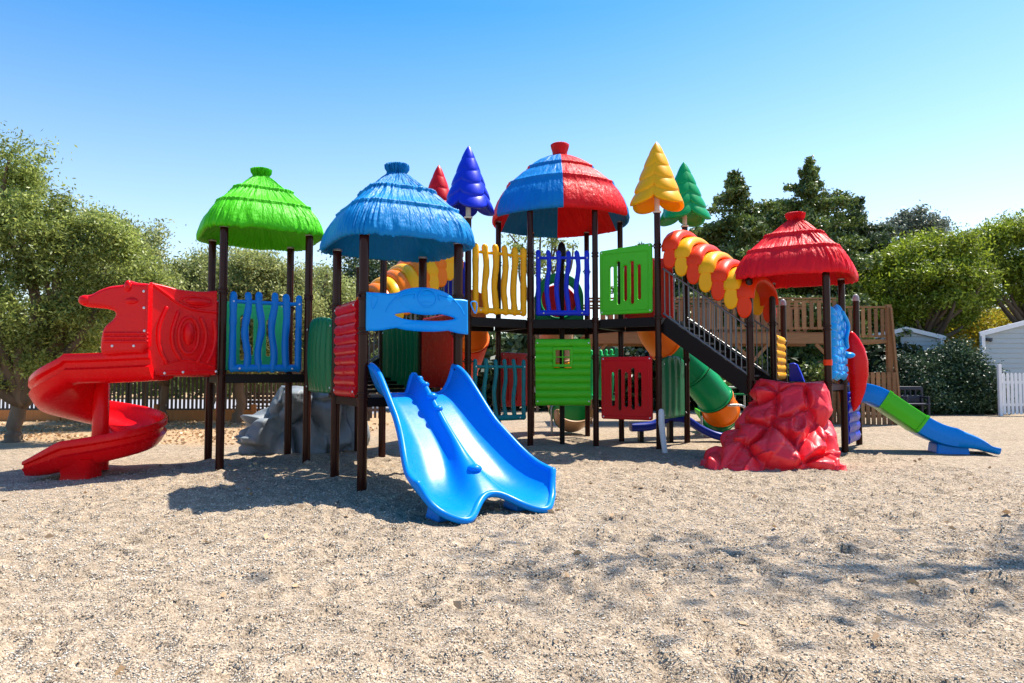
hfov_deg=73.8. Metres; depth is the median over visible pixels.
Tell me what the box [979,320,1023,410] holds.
mobile home
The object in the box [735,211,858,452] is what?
play tower
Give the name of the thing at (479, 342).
tube slide
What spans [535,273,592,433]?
tube slide
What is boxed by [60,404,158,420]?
timber edging
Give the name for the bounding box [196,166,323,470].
play tower
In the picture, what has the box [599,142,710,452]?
play platform
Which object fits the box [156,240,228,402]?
olive tree
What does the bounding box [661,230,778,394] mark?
stairs
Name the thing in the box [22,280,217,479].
spiral slide
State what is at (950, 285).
umbrella pine
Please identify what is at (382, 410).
support posts
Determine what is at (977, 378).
cypress bush
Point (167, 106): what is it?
sky
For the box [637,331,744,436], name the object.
tube slide
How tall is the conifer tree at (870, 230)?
10.586 m
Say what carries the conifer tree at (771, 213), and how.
on the ground
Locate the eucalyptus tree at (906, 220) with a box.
[875,199,955,257]
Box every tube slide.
[440,290,489,389]
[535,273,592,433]
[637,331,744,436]
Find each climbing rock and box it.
[234,385,369,454]
[700,379,846,470]
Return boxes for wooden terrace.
[580,298,900,424]
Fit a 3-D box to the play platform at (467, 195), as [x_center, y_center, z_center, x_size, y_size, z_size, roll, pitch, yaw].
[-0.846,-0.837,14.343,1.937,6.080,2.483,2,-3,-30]
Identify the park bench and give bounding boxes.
[235,392,273,406]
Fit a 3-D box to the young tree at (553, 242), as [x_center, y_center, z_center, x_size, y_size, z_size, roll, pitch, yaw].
[1.056,-1.174,27.144,3.289,8.137,2.026,-1,-3,11]
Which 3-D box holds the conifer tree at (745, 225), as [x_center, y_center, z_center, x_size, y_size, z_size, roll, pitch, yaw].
[9.941,-2.445,30.988,9.819,11.050,10.094,0,-3,0]
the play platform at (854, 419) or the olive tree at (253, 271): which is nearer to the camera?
the play platform at (854, 419)
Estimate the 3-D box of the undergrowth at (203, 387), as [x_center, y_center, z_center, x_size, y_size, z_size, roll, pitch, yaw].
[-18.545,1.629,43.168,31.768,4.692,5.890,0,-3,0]
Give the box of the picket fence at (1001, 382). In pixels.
[996,364,1023,415]
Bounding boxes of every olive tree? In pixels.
[0,121,185,442]
[10,195,200,422]
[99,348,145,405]
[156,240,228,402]
[183,246,331,423]
[293,259,377,370]
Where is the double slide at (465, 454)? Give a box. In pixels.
[368,362,555,523]
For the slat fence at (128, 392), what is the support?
on the ground
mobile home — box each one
[872,327,945,350]
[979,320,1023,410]
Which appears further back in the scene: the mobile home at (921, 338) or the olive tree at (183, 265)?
the mobile home at (921, 338)
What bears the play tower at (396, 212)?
on the ground
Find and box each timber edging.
[0,410,60,420]
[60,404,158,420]
[165,404,256,420]
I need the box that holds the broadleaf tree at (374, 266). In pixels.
[317,249,441,359]
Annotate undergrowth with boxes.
[111,348,398,398]
[399,338,933,410]
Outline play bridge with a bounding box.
[306,317,417,397]
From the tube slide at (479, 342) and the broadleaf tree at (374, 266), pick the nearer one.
the tube slide at (479, 342)
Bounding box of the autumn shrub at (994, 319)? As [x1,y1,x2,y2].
[944,300,1012,352]
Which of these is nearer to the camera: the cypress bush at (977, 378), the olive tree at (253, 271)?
the olive tree at (253, 271)
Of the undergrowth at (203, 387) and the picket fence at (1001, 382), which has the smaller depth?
the picket fence at (1001, 382)
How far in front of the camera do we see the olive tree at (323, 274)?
24.37 m
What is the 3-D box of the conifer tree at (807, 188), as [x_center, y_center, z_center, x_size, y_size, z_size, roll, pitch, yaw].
[14.033,-2.825,31.843,10.793,12.122,12.242,0,-3,0]
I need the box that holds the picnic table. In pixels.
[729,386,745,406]
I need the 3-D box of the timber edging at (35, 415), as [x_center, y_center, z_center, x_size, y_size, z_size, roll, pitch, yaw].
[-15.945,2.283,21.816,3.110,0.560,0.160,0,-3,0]
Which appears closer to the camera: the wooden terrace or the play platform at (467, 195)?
the play platform at (467, 195)
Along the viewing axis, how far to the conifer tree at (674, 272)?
32.84 m
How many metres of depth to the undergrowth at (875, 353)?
28.18 m
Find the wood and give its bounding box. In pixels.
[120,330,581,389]
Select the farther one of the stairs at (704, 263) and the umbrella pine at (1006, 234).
the umbrella pine at (1006, 234)
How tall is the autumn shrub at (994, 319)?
6.489 m
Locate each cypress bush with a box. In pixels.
[871,345,980,414]
[924,333,1018,414]
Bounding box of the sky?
[0,0,1023,334]
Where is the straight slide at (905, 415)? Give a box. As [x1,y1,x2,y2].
[838,331,1000,454]
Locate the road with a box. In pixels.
[1,400,388,413]
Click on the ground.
(894, 450)
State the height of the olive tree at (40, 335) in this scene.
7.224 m
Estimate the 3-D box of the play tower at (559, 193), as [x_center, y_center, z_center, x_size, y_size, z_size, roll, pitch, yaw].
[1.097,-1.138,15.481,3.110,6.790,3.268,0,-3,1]
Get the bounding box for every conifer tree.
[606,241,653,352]
[638,168,835,396]
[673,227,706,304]
[754,155,947,378]
[759,198,837,345]
[820,196,944,333]
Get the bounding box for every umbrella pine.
[850,222,1013,336]
[958,204,1023,322]
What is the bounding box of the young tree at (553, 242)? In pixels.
[501,233,578,411]
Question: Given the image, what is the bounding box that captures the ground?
[0,390,1023,682]
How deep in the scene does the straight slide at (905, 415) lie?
13.03 m
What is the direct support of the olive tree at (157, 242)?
on the ground
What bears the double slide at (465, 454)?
on the ground
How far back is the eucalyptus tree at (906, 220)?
45.57 m
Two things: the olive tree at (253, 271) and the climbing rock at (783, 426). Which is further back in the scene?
the olive tree at (253, 271)
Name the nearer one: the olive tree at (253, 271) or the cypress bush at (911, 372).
the olive tree at (253, 271)
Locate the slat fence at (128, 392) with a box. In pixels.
[0,359,378,420]
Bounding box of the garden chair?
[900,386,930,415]
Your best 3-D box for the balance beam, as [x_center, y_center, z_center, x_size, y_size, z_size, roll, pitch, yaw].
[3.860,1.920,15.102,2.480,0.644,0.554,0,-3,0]
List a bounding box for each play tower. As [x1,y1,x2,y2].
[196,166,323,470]
[320,162,477,491]
[492,141,629,445]
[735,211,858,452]
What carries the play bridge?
attached to the play tower at (396, 212)
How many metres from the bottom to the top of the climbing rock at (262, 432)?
1.311 m
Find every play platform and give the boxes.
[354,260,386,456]
[428,146,526,420]
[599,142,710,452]
[776,294,862,444]
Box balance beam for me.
[629,416,721,442]

